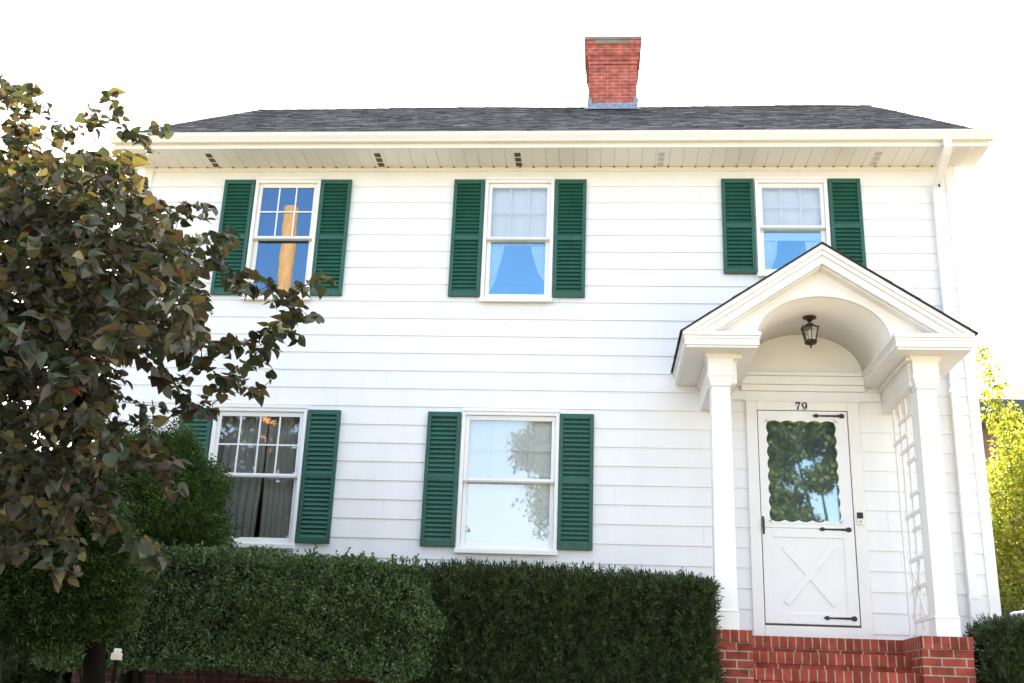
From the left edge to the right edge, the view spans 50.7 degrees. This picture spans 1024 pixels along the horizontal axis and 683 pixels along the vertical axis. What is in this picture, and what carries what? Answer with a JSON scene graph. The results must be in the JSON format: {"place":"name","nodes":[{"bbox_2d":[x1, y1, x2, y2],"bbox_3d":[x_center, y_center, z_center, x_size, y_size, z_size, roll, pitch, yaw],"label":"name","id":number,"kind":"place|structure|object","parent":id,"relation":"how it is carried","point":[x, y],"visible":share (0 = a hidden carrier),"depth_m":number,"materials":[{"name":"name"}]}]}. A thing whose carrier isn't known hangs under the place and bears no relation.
{"place":"outdoors","nodes":[
{"label":"outdoors","id":0,"kind":"place"},
{"bbox_2d":[0,0,1023,463],"label":"sky","id":1,"kind":"structure","parent":0,"point":[960,62],"materials":[{"name":"white"}]},
{"bbox_3d":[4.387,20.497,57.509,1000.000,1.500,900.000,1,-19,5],"label":"ground","id":2,"kind":"structure","parent":0,"visible":0},
{"bbox_2d":[2,467,75,682],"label":"hedge","id":3,"kind":"object","parent":2,"relation":"on","point":[22,671],"visible":0.04,"depth_m":11.28,"materials":[{"name":"green plant"}]},
{"bbox_2d":[0,452,162,682],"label":"yew shrub","id":4,"kind":"object","parent":2,"relation":"on","point":[39,615],"visible":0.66,"depth_m":7.36,"materials":[{"name":"green plant"}]},
{"bbox_2d":[110,648,122,682],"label":"garden light","id":5,"kind":"object","parent":2,"relation":"on","point":[116,655],"visible":1,"depth_m":9.12,"materials":[{"name":"white plastic"}]},
{"bbox_2d":[0,75,335,682],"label":"redbud tree","id":6,"kind":"object","parent":2,"relation":"on","point":[72,313],"visible":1,"depth_m":6.19,"materials":[{"name":"green plant"}]},
{"bbox_2d":[101,412,241,682],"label":"yew shrub","id":7,"kind":"object","parent":2,"relation":"on","point":[194,520],"visible":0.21,"depth_m":10.28,"materials":[{"name":"green plant"}]},
{"bbox_2d":[30,538,449,682],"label":"hedge","id":8,"kind":"object","parent":2,"relation":"on","point":[257,612],"visible":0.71,"depth_m":9.34,"materials":[{"name":"green plant"}]},
{"bbox_2d":[71,36,1001,682],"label":"house","id":9,"kind":"structure","parent":2,"relation":"on","point":[673,378],"depth_m":11.72,"materials":[{"name":"white wood"}]},
{"bbox_2d":[1,100,65,153],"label":"service cable","id":10,"kind":"object","parent":9,"relation":"attached to","point":[44,135],"visible":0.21,"depth_m":10.97,"materials":[{"name":"white plastic"}]},
{"bbox_2d":[218,416,268,536],"bbox_3d":[-2.966,1.486,11.733,0.522,1.415,0.051,1,-19,5],"label":"curtain","id":11,"kind":"object","parent":9,"relation":"hanging from","point":[243,508],"visible":0.56,"depth_m":11.78,"materials":[{"name":"grey fabric"}]},
{"bbox_2d":[208,404,307,548],"bbox_3d":[-2.761,1.436,11.580,1.059,1.549,0.135,1,-19,5],"label":"window","id":12,"kind":"structure","parent":9,"relation":"in","point":[235,410],"depth_m":11.66,"materials":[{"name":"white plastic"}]},
{"bbox_2d":[259,417,299,537],"bbox_3d":[-2.486,1.495,11.707,0.430,1.415,0.051,1,-19,5],"label":"curtain","id":13,"kind":"object","parent":9,"relation":"hanging from","point":[276,507],"visible":0.74,"depth_m":11.70,"materials":[{"name":"grey fabric"}]},
{"bbox_2d":[240,177,321,299],"bbox_3d":[-2.641,-1.184,12.462,0.799,1.544,0.135,1,-19,5],"label":"window","id":14,"kind":"structure","parent":9,"relation":"in","point":[262,183],"depth_m":12.53,"materials":[{"name":"white wood"}]},
{"bbox_2d":[489,245,504,291],"bbox_3d":[-0.195,-0.776,12.222,0.201,0.670,0.027,1,-19,5],"label":"curtain","id":15,"kind":"object","parent":9,"relation":"hanging from","point":[497,252],"visible":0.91,"depth_m":12.26,"materials":[{"name":"white fabric"}]},
{"bbox_2d":[454,408,559,555],"bbox_3d":[-0.035,1.464,11.362,1.069,1.544,0.135,1,-19,5],"label":"window","id":16,"kind":"structure","parent":9,"relation":"in","point":[468,414],"depth_m":11.37,"materials":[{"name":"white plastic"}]},
{"bbox_2d":[465,421,551,544],"bbox_3d":[-0.028,1.473,11.455,0.945,1.422,0.046,1,-19,5],"label":"roller blind","id":17,"kind":"object","parent":9,"relation":"attached to","point":[511,513],"visible":0.87,"depth_m":11.42,"materials":[{"name":"white fabric"}]},
{"bbox_2d":[479,177,554,301],"bbox_3d":[0.070,-1.154,12.245,0.819,1.544,0.135,1,-19,5],"label":"window","id":18,"kind":"structure","parent":9,"relation":"in","point":[548,183],"depth_m":12.26,"materials":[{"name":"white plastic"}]},
{"bbox_2d":[491,189,546,244],"bbox_3d":[0.089,-1.455,12.443,0.695,0.767,0.046,1,-19,5],"label":"roller blind","id":19,"kind":"object","parent":9,"relation":"attached to","point":[518,222],"visible":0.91,"depth_m":12.42,"materials":[{"name":"white fabric"}]},
{"bbox_2d":[531,246,544,280],"bbox_3d":[0.308,-0.769,12.184,0.207,0.670,0.027,1,-19,5],"label":"curtain","id":20,"kind":"object","parent":9,"relation":"hanging from","point":[538,253],"visible":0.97,"depth_m":12.24,"materials":[{"name":"white fabric"}]},
{"bbox_2d":[764,241,776,268],"bbox_3d":[2.863,-0.924,12.039,0.202,0.416,0.027,1,-19,5],"label":"curtain","id":21,"kind":"object","parent":9,"relation":"hanging from","point":[770,249],"visible":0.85,"depth_m":12.05,"materials":[{"name":"white fabric"}]},
{"bbox_2d":[762,189,820,240],"bbox_3d":[3.143,-1.452,12.208,0.702,0.702,0.046,1,-19,5],"label":"roller blind","id":22,"kind":"object","parent":9,"relation":"attached to","point":[790,198],"visible":0.77,"depth_m":12.19,"materials":[{"name":"white fabric"}]},
{"bbox_2d":[754,176,830,276],"bbox_3d":[3.129,-1.272,12.051,0.826,1.224,0.135,1,-19,5],"label":"window","id":23,"kind":"structure","parent":9,"relation":"in","point":[760,182],"depth_m":12.12,"materials":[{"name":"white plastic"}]},
{"bbox_2d":[757,411,859,627],"bbox_3d":[3.002,1.767,10.976,0.916,2.192,0.086,1,-19,5],"label":"storm door","id":24,"kind":"structure","parent":9,"relation":"in","point":[810,569],"depth_m":10.85,"materials":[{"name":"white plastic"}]},
{"bbox_2d":[800,315,818,347],"bbox_3d":[3.050,-0.091,11.049,0.173,0.339,0.200,1,-19,5],"label":"lantern","id":25,"kind":"object","parent":9,"relation":"hanging from","point":[811,328],"visible":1,"depth_m":11.01,"materials":[{"name":"brown metal"}]},
{"bbox_2d":[805,241,820,250],"bbox_3d":[3.371,-0.917,12.001,0.210,0.416,0.027,1,-19,5],"label":"curtain","id":26,"kind":"object","parent":9,"relation":"hanging from","point":[809,245],"visible":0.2,"depth_m":12.06,"materials":[{"name":"white fabric"}]},
{"bbox_2d":[857,512,863,524],"bbox_3d":[3.521,1.791,10.920,0.060,0.125,0.025,1,-19,5],"label":"doorbell","id":27,"kind":"object","parent":9,"relation":"attached to","point":[860,520],"visible":1,"depth_m":10.91,"materials":[{"name":"white plastic"}]},
{"bbox_2d":[892,391,928,637],"bbox_3d":[3.843,1.670,10.432,0.052,2.275,0.721,1,-19,5],"label":"trellis","id":28,"kind":"object","parent":9,"relation":"attached to","point":[919,586],"visible":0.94,"depth_m":10.44,"materials":[{"name":"white paint"}]},
{"bbox_2d":[411,557,730,682],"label":"hedge","id":29,"kind":"object","parent":2,"relation":"on","point":[534,623],"visible":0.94,"depth_m":9.31,"materials":[{"name":"green plant"}]},
{"bbox_2d":[962,610,1023,682],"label":"hedge","id":30,"kind":"object","parent":2,"relation":"on","point":[1001,639],"visible":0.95,"depth_m":9.35,"materials":[{"name":"green plant"}]},
{"bbox_2d":[973,340,1023,614],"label":"tree","id":31,"kind":"object","parent":2,"relation":"on","point":[1004,543],"visible":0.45,"depth_m":16.64,"materials":[{"name":"yellow plant"}]},
{"bbox_2d":[978,390,1023,595],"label":"neighbour house","id":32,"kind":"structure","parent":2,"relation":"on","point":[1018,397],"depth_m":21.68,"materials":[{"name":"brown paint"}]},
{"bbox_2d":[1000,581,1023,618],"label":"dark shrub","id":33,"kind":"object","parent":2,"relation":"on","point":[1009,599],"visible":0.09,"depth_m":15.35,"materials":[{"name":"green plant"}]},
{"bbox_2d":[1007,611,1023,619],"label":"parked car","id":34,"kind":"object","parent":2,"relation":"on","point":[1021,612],"visible":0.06,"depth_m":12.64,"materials":[{"name":"white paint"}]}
]}

